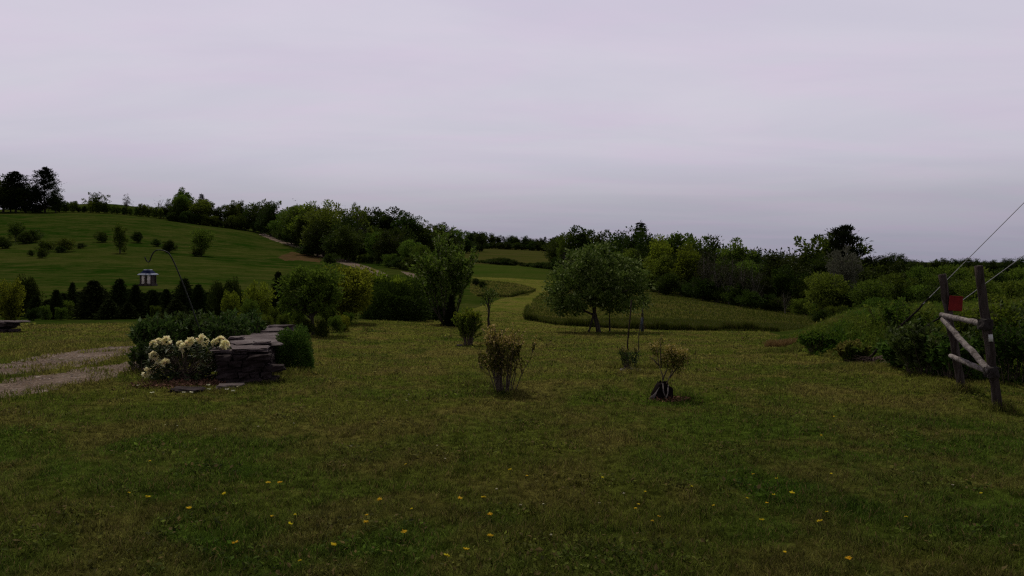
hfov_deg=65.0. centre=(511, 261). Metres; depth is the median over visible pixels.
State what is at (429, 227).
leafy tree
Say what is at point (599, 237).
leafy tree
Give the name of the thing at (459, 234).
leafy tree
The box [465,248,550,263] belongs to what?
field
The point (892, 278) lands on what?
leafy tree
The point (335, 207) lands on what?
leafy tree
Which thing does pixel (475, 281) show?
bush
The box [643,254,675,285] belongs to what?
leafy tree
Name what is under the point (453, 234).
leafy tree
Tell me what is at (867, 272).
leafy tree
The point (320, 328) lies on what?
bush
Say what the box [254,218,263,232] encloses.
leafy tree
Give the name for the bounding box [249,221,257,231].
leafy tree
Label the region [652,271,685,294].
bush
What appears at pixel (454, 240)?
bush
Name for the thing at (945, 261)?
leafy tree
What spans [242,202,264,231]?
leafy tree
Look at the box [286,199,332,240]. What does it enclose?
leafy tree
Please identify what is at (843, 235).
pine tree
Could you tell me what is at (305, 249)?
bush
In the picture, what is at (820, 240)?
leafy tree
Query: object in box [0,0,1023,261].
sky
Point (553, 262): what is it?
leafy tree
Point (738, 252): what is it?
leafy tree
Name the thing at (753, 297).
bush
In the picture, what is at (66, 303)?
bush
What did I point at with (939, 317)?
guy wire
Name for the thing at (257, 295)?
bush
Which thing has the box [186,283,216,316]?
spruce tree
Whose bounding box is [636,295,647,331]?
sapling
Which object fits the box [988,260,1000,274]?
leafy tree
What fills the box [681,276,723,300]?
bush
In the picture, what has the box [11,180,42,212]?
leafy tree
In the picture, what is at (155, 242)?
bush
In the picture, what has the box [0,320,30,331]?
stone pile
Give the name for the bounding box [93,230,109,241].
bush
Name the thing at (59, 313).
bush
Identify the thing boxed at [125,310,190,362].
leafy bush
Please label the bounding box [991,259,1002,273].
leafy tree
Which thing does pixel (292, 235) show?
leafy tree
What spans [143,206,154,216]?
bush
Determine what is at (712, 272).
leafy tree
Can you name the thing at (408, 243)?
leafy tree
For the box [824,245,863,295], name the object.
leafy tree
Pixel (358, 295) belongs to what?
leafy tree
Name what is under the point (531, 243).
bush
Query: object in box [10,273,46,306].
bush
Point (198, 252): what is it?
bush
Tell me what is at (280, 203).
leafy tree
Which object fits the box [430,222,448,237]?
leafy tree
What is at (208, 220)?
bush
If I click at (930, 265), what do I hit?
leafy tree
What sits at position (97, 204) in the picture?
bush
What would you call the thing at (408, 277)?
leafy tree
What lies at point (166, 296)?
spruce tree
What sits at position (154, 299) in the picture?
spruce tree
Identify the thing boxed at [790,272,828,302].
leafy tree
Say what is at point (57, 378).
driveway
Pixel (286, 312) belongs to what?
bush
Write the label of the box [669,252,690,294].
leafy tree
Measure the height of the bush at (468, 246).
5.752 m
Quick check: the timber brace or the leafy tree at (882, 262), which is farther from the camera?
the leafy tree at (882, 262)
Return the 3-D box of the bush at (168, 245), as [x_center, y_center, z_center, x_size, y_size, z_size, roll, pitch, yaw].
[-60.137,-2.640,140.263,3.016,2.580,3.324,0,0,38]
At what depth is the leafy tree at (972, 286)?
54.03 m
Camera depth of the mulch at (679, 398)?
9.80 m
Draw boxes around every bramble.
[797,329,841,352]
[833,339,872,361]
[863,296,939,331]
[876,339,928,366]
[883,317,975,374]
[923,332,983,377]
[943,297,1023,354]
[970,317,1023,382]
[989,299,1023,342]
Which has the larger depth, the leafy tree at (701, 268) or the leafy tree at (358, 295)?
the leafy tree at (701, 268)
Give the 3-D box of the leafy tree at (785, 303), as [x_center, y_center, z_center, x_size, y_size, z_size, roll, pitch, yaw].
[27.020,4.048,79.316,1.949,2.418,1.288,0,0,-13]
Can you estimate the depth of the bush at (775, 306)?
81.88 m
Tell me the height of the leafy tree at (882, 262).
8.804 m
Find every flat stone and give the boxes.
[167,386,205,392]
[216,382,244,388]
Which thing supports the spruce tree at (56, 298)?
on the pasture
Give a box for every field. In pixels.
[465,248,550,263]
[467,264,574,292]
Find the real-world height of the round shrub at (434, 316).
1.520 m
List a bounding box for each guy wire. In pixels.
[870,203,1023,356]
[926,255,1023,325]
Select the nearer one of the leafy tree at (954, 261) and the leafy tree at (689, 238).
the leafy tree at (689, 238)
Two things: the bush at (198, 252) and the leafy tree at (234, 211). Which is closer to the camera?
the bush at (198, 252)
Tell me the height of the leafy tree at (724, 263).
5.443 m
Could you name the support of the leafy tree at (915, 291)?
on the pasture
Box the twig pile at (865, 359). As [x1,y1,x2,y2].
[844,353,886,362]
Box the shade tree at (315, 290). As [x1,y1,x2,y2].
[272,262,345,334]
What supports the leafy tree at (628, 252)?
on the meadow
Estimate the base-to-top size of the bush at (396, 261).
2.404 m
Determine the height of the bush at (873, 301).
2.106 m
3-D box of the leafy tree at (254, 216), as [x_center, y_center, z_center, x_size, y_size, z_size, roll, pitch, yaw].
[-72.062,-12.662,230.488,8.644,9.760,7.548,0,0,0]
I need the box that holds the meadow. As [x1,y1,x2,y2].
[470,280,815,331]
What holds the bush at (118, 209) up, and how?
on the pasture
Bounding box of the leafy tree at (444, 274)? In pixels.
[401,225,478,322]
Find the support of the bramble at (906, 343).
on the pasture
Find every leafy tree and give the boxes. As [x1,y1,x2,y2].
[0,173,14,211]
[6,221,26,240]
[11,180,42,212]
[46,189,64,212]
[88,192,111,212]
[111,222,128,252]
[121,194,131,208]
[157,207,163,217]
[162,202,172,216]
[166,197,187,211]
[171,187,190,203]
[172,194,194,210]
[183,200,194,213]
[187,198,213,223]
[189,228,216,255]
[203,199,214,216]
[211,207,225,223]
[217,204,231,220]
[226,200,241,228]
[234,200,247,215]
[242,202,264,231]
[246,201,272,221]
[248,198,281,214]
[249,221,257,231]
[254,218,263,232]
[255,202,280,235]
[267,220,282,238]
[275,204,305,237]
[275,212,283,233]
[281,227,294,244]
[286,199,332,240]
[288,224,304,248]
[292,206,320,244]
[299,207,354,255]
[300,219,331,256]
[319,231,342,257]
[321,202,343,223]
[323,263,375,319]
[325,223,366,261]
[329,211,365,259]
[343,202,373,234]
[353,206,383,229]
[356,232,371,255]
[364,231,385,259]
[368,270,414,304]
[372,228,414,261]
[374,206,400,230]
[390,210,422,242]
[396,238,419,257]
[401,225,478,322]
[401,272,437,309]
[409,244,432,258]
[417,219,444,245]
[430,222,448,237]
[445,228,456,241]
[452,229,469,248]
[463,230,475,251]
[474,231,488,251]
[487,232,496,242]
[489,236,495,248]
[496,235,502,242]
[503,235,513,243]
[512,236,520,244]
[521,235,528,244]
[541,236,563,265]
[550,257,561,269]
[555,232,583,267]
[558,248,567,268]
[567,225,595,250]
[586,229,613,244]
[601,230,627,258]
[605,225,650,284]
[614,248,642,280]
[624,244,652,276]
[634,231,667,255]
[643,233,672,275]
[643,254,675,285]
[655,234,685,261]
[658,231,709,256]
[669,241,703,284]
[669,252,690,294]
[687,234,727,276]
[690,250,712,280]
[697,253,718,280]
[702,256,732,301]
[709,258,755,298]
[712,251,743,303]
[715,236,757,280]
[731,259,764,294]
[732,258,752,306]
[739,260,771,293]
[746,246,770,272]
[756,247,811,291]
[776,291,791,313]
[780,245,821,281]
[782,272,813,309]
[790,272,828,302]
[793,233,872,265]
[802,253,839,284]
[803,270,850,314]
[806,234,861,256]
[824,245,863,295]
[833,280,867,309]
[845,259,888,291]
[845,278,895,308]
[862,260,910,288]
[873,271,920,304]
[876,255,888,271]
[879,253,901,272]
[895,253,911,272]
[899,284,934,303]
[901,265,935,292]
[905,259,919,271]
[916,272,970,304]
[920,263,971,292]
[926,260,934,274]
[932,259,942,270]
[939,257,950,271]
[948,275,1007,302]
[949,258,961,273]
[959,265,994,294]
[960,257,976,272]
[972,259,989,270]
[982,261,994,272]
[985,267,1021,287]
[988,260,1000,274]
[990,280,1023,300]
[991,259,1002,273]
[997,258,1015,277]
[998,265,1023,282]
[1009,258,1022,273]
[1014,257,1023,271]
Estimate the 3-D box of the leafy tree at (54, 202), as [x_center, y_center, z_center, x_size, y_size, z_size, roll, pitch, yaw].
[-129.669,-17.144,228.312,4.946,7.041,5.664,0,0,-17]
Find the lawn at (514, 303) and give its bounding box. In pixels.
[0,277,1023,575]
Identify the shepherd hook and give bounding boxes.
[144,249,207,364]
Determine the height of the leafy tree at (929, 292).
4.025 m
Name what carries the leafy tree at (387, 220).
on the pasture
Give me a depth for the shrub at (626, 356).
12.74 m
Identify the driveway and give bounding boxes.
[0,346,182,397]
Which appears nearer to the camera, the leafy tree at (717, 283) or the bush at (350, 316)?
the bush at (350, 316)
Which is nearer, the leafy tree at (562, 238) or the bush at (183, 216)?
the leafy tree at (562, 238)
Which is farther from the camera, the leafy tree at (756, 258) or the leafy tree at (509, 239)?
the leafy tree at (509, 239)
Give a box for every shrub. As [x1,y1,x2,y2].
[274,323,314,370]
[358,276,433,320]
[424,293,446,319]
[451,306,482,345]
[476,322,537,391]
[477,351,485,368]
[618,344,640,369]
[648,334,690,383]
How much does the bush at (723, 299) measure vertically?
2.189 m
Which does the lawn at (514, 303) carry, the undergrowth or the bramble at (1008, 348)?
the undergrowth
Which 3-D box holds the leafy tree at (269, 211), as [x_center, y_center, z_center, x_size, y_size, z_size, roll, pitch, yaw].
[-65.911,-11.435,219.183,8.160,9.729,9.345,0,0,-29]
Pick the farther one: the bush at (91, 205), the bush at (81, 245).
the bush at (91, 205)
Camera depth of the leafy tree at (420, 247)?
129.47 m
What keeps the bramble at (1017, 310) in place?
on the pasture
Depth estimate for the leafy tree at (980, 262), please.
319.21 m
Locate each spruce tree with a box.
[16,303,28,316]
[21,295,45,318]
[22,185,50,212]
[45,289,70,319]
[65,281,79,316]
[67,280,119,319]
[90,299,121,319]
[108,278,129,309]
[113,302,143,319]
[123,283,146,317]
[140,291,165,317]
[142,290,156,306]
[159,288,172,310]
[159,299,189,318]
[166,277,199,313]
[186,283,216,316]
[269,271,286,314]
[625,220,647,280]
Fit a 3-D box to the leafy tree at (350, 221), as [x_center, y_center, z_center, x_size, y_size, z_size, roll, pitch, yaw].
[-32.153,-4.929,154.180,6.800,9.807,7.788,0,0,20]
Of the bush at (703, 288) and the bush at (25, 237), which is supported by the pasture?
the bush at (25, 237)
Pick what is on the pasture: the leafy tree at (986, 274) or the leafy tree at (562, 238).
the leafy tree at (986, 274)
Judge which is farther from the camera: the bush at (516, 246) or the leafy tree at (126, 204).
the bush at (516, 246)
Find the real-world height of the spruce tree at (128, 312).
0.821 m
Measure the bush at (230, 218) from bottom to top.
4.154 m
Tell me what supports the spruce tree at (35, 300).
on the pasture
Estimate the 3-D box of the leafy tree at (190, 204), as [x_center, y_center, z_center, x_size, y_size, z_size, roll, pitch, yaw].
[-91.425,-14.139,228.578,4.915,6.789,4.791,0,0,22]
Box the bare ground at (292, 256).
[279,252,322,261]
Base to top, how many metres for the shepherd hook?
1.942 m
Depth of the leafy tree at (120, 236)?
132.10 m
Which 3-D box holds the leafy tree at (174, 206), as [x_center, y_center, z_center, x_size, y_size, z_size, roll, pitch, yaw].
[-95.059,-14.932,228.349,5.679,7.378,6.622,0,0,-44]
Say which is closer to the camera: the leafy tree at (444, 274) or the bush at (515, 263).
the leafy tree at (444, 274)
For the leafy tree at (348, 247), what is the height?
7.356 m
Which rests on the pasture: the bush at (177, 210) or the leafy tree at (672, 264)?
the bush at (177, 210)
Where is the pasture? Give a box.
[0,204,1020,384]
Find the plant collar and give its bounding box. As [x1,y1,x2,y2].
[649,380,672,400]
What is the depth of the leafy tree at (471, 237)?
330.83 m
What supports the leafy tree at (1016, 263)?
on the pasture
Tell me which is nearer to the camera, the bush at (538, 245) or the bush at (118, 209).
the bush at (118, 209)
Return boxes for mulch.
[128,377,225,388]
[649,393,690,401]
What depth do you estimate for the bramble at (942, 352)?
11.58 m
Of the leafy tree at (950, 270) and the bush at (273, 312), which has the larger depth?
the leafy tree at (950, 270)
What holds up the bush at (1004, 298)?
on the pasture
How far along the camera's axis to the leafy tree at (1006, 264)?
318.49 m
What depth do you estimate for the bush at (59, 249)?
130.31 m
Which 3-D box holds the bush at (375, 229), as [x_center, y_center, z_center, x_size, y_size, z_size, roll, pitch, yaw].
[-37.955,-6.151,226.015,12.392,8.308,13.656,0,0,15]
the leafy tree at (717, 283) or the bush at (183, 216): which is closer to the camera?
the leafy tree at (717, 283)
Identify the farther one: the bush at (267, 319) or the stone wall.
the bush at (267, 319)
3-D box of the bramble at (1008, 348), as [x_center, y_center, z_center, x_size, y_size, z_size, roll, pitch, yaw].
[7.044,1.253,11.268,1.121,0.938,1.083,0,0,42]
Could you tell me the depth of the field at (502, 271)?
141.98 m
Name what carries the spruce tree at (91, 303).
on the pasture
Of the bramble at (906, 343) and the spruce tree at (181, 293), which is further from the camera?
the spruce tree at (181, 293)
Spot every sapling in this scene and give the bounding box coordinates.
[477,284,498,327]
[621,296,653,349]
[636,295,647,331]
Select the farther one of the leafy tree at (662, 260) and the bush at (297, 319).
the leafy tree at (662, 260)
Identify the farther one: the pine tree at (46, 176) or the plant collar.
the pine tree at (46, 176)
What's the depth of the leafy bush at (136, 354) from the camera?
12.43 m
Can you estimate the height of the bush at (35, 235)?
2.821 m
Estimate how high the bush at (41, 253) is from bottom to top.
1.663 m
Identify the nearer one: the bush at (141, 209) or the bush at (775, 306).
the bush at (775, 306)
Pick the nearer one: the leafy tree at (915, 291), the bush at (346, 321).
the bush at (346, 321)
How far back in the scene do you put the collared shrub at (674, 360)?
9.92 m
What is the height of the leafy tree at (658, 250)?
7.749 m
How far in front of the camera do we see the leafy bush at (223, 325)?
13.02 m
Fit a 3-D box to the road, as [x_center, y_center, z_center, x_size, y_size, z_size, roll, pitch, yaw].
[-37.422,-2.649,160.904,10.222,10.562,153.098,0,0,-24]
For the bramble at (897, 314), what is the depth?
15.78 m
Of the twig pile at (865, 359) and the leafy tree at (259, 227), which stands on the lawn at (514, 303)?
the twig pile at (865, 359)
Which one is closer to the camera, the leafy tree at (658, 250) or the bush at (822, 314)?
the bush at (822, 314)
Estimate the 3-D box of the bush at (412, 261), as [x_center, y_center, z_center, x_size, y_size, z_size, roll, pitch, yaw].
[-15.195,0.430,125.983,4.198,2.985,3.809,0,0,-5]
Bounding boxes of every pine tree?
[0,171,42,212]
[19,166,66,212]
[807,224,887,270]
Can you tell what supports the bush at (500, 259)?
on the field at (502, 271)
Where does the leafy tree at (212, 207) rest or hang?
on the pasture
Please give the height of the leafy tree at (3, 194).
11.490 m
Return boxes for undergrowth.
[762,298,1023,384]
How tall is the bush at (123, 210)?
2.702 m
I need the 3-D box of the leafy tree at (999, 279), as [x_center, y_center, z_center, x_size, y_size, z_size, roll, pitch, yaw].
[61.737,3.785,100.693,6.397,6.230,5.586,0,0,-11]
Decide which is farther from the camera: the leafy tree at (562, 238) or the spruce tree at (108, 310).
the leafy tree at (562, 238)
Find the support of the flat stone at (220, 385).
on the lawn at (514, 303)
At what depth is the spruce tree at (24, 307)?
34.95 m
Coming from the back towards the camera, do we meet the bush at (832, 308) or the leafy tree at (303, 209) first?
the leafy tree at (303, 209)
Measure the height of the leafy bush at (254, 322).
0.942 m
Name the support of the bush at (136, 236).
on the pasture
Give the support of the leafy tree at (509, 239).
on the field at (526, 256)
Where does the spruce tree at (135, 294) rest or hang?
on the pasture
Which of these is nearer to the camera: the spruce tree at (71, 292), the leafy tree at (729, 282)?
the spruce tree at (71, 292)
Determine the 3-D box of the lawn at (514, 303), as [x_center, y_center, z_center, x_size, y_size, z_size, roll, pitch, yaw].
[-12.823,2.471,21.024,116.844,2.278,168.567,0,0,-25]
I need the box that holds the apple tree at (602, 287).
[538,239,657,331]
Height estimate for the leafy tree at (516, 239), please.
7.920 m
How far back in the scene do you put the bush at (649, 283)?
100.71 m
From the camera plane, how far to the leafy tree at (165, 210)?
232.76 m
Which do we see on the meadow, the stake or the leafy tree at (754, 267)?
the leafy tree at (754, 267)
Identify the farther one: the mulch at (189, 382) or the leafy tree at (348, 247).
the leafy tree at (348, 247)
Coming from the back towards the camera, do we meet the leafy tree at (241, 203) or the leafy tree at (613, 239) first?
the leafy tree at (241, 203)
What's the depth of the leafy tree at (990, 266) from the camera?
338.62 m
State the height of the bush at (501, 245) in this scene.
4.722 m
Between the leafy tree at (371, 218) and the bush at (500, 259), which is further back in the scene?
the leafy tree at (371, 218)
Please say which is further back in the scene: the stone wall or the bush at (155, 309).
the bush at (155, 309)
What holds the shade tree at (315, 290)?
on the lawn at (514, 303)
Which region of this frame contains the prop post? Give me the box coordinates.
[588,312,594,331]
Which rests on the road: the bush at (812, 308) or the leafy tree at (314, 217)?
the leafy tree at (314, 217)
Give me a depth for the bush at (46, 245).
131.69 m
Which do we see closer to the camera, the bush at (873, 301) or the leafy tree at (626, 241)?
the bush at (873, 301)
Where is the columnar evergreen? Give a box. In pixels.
[440,294,457,326]
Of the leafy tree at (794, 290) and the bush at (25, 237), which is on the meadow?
the leafy tree at (794, 290)
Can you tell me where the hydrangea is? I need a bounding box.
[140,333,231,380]
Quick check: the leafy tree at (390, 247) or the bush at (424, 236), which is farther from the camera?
the bush at (424, 236)
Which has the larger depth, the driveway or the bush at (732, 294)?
the bush at (732, 294)
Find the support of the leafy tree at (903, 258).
on the pasture
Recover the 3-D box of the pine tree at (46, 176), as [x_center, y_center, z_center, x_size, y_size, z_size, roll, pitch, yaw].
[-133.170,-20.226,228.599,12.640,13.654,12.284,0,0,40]
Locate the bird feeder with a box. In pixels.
[137,261,158,285]
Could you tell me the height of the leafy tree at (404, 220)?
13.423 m
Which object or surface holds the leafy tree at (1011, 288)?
on the pasture
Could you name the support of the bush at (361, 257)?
on the pasture
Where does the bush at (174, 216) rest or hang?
on the pasture
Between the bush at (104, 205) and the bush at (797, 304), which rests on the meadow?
the bush at (797, 304)
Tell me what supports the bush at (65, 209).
on the pasture
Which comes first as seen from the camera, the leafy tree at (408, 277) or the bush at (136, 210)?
the leafy tree at (408, 277)
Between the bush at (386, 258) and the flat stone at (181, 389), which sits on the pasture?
the bush at (386, 258)
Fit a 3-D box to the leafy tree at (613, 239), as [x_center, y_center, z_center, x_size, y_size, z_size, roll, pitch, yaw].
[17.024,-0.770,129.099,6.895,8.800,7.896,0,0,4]
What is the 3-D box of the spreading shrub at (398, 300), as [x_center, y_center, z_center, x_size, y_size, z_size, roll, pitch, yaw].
[-4.982,1.582,34.502,3.231,2.043,3.548,0,0,0]
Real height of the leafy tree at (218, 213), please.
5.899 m
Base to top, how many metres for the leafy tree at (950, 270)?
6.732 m
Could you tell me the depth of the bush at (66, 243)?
132.20 m
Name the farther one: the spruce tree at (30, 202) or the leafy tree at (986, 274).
the spruce tree at (30, 202)
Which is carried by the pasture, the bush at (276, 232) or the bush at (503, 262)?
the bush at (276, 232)
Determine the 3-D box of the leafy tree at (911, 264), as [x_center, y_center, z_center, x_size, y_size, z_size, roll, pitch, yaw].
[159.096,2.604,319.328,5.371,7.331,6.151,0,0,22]
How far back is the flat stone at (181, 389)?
10.38 m
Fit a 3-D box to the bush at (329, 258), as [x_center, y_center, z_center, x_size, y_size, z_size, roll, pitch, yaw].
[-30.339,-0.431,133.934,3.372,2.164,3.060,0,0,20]
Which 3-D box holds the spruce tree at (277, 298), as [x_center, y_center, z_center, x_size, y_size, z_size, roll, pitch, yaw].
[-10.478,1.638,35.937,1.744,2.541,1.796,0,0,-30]
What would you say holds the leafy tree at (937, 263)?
on the pasture
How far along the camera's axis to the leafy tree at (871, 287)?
58.45 m
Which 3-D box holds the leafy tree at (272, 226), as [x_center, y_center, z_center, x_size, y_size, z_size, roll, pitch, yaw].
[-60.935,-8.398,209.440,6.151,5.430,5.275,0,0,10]
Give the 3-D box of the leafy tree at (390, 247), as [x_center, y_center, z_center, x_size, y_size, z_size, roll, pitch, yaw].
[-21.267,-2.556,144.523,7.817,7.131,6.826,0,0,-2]
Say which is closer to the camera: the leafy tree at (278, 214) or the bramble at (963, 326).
the bramble at (963, 326)
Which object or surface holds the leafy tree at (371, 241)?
on the pasture
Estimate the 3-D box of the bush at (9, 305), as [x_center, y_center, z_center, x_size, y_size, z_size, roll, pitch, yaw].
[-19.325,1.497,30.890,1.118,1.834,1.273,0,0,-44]
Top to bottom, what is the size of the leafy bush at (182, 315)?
0.911 m
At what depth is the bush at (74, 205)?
231.38 m
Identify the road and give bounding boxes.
[259,234,422,277]
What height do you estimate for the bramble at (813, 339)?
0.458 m
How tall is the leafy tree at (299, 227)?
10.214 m
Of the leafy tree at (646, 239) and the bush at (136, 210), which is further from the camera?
the bush at (136, 210)
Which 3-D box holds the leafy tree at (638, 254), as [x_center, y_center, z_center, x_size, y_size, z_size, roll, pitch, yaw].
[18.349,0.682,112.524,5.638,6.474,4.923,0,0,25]
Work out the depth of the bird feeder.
12.90 m
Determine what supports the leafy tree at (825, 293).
on the meadow
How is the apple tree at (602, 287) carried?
on the lawn at (514, 303)
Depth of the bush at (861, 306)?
49.94 m
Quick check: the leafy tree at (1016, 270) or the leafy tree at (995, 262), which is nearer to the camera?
the leafy tree at (1016, 270)
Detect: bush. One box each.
[0,235,16,248]
[0,277,25,319]
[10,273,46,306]
[16,231,32,243]
[17,229,44,241]
[22,307,43,320]
[33,239,55,250]
[33,248,49,257]
[38,305,51,319]
[50,237,77,251]
[53,246,66,252]
[55,307,71,319]
[61,201,70,211]
[63,300,74,316]
[67,201,78,211]
[76,243,86,248]
[79,205,87,212]
[86,201,98,211]
[92,201,102,212]
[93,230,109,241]
[95,202,112,212]
[107,204,116,213]
[113,206,121,213]
[121,207,127,214]
[123,339,159,371]
[125,207,133,214]
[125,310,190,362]
[129,231,143,242]
[131,206,139,215]
[136,203,149,215]
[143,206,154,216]
[150,206,159,217]
[150,239,161,245]
[150,305,163,318]
[161,239,178,252]
[162,212,179,220]
[163,308,216,358]
[167,208,181,220]
[179,210,194,222]
[188,247,205,256]
[193,310,251,353]
[200,215,218,225]
[206,279,233,316]
[221,289,240,315]
[224,276,245,310]
[224,307,267,333]
[226,215,240,228]
[238,298,262,317]
[241,279,276,316]
[260,313,273,326]
[268,307,279,324]
[271,225,288,241]
[276,314,291,324]
[282,304,294,321]
[289,311,307,324]
[293,245,314,255]
[298,318,313,335]
[310,319,334,336]
[314,304,336,325]
[318,253,338,263]
[327,315,346,331]
[340,314,349,330]
[343,312,355,325]
[356,254,368,262]
[361,255,369,262]
[367,225,380,235]
[379,254,396,267]
[387,257,403,268]
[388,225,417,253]
[396,257,411,269]
[401,255,421,272]
[407,224,442,250]
[447,236,465,249]
[463,240,476,252]
[472,278,479,284]
[477,280,486,287]
[494,257,506,264]
[496,242,506,248]
[499,258,510,264]
[511,242,521,249]
[511,260,518,265]
[521,241,530,249]
[526,241,536,250]
[533,242,542,250]
[535,262,548,268]
[641,275,657,291]
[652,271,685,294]
[675,281,695,297]
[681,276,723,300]
[712,286,730,303]
[721,283,749,305]
[733,289,766,308]
[760,297,788,311]
[789,297,810,314]
[806,308,832,322]
[807,303,818,315]
[824,304,847,316]
[847,303,865,310]
[861,295,892,307]
[977,292,1023,303]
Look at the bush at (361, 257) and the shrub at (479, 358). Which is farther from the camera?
the bush at (361, 257)
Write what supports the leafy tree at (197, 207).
on the pasture
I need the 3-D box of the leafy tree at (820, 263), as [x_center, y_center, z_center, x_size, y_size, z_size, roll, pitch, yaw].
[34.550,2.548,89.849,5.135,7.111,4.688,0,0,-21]
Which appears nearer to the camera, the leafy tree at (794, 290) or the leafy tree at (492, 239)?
the leafy tree at (794, 290)
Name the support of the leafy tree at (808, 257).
on the pasture
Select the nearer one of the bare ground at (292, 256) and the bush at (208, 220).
the bare ground at (292, 256)
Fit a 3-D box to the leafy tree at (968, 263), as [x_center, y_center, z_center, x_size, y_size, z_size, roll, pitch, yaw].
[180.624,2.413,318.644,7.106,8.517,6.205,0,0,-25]
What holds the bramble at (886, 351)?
on the pasture
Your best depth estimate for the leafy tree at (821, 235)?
99.83 m
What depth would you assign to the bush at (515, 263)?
177.72 m
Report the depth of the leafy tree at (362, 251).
158.30 m
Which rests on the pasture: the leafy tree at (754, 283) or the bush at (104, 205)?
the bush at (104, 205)
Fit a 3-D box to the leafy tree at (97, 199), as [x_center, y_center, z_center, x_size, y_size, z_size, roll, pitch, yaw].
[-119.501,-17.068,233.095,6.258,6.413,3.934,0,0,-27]
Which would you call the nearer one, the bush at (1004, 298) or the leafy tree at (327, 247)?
the bush at (1004, 298)
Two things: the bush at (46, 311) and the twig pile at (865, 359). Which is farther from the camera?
the bush at (46, 311)
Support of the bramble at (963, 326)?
on the pasture
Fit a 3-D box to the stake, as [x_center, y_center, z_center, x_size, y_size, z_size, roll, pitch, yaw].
[1.927,1.262,13.239,0.101,1.260,0.028,0,0,0]
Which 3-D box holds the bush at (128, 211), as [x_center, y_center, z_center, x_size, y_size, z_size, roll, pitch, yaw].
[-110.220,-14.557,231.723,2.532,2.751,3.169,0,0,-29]
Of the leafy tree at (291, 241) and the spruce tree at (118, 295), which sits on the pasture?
the spruce tree at (118, 295)
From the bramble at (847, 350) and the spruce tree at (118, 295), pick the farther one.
the spruce tree at (118, 295)
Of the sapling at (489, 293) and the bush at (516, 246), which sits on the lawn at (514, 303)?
the sapling at (489, 293)
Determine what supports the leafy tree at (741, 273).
on the meadow
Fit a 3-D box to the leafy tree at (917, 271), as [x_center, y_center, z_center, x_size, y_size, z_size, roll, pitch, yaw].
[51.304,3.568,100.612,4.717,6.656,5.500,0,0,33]
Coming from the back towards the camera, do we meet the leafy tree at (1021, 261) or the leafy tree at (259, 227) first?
the leafy tree at (1021, 261)
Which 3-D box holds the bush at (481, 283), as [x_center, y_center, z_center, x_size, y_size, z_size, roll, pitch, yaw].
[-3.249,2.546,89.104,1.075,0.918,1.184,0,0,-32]
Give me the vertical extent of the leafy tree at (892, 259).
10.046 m
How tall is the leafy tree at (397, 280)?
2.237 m
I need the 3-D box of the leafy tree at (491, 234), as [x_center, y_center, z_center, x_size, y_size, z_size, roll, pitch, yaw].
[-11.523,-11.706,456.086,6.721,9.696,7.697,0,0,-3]
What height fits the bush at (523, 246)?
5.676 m
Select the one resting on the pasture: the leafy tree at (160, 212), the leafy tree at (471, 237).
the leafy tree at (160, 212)
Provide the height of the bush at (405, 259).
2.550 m
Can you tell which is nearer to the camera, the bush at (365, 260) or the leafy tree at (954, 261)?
the bush at (365, 260)
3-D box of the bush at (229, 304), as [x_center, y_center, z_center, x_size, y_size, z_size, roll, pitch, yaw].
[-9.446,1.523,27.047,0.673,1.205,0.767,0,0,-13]
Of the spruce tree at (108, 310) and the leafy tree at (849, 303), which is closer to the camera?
the spruce tree at (108, 310)
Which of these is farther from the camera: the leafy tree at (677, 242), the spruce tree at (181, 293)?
the leafy tree at (677, 242)
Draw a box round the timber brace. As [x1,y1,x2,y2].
[938,265,1001,408]
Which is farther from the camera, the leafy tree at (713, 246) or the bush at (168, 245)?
the bush at (168, 245)
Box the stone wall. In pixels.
[210,325,296,383]
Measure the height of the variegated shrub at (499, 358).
0.942 m
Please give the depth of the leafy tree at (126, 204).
235.70 m
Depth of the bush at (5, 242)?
139.15 m
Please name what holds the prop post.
on the lawn at (514, 303)
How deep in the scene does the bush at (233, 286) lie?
32.85 m
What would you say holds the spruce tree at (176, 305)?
on the pasture
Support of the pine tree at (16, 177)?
on the pasture
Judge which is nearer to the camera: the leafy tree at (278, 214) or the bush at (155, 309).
the bush at (155, 309)
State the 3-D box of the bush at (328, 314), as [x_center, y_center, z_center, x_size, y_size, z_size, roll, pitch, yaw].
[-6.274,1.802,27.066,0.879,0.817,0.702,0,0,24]
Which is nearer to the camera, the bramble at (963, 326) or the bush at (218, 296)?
the bramble at (963, 326)
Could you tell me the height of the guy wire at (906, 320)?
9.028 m
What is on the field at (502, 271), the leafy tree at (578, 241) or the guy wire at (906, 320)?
the leafy tree at (578, 241)
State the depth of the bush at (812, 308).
80.04 m
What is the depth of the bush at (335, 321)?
23.96 m
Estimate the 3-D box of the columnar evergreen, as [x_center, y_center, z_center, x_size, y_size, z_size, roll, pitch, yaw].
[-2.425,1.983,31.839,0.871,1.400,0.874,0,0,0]
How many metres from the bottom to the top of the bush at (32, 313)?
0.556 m

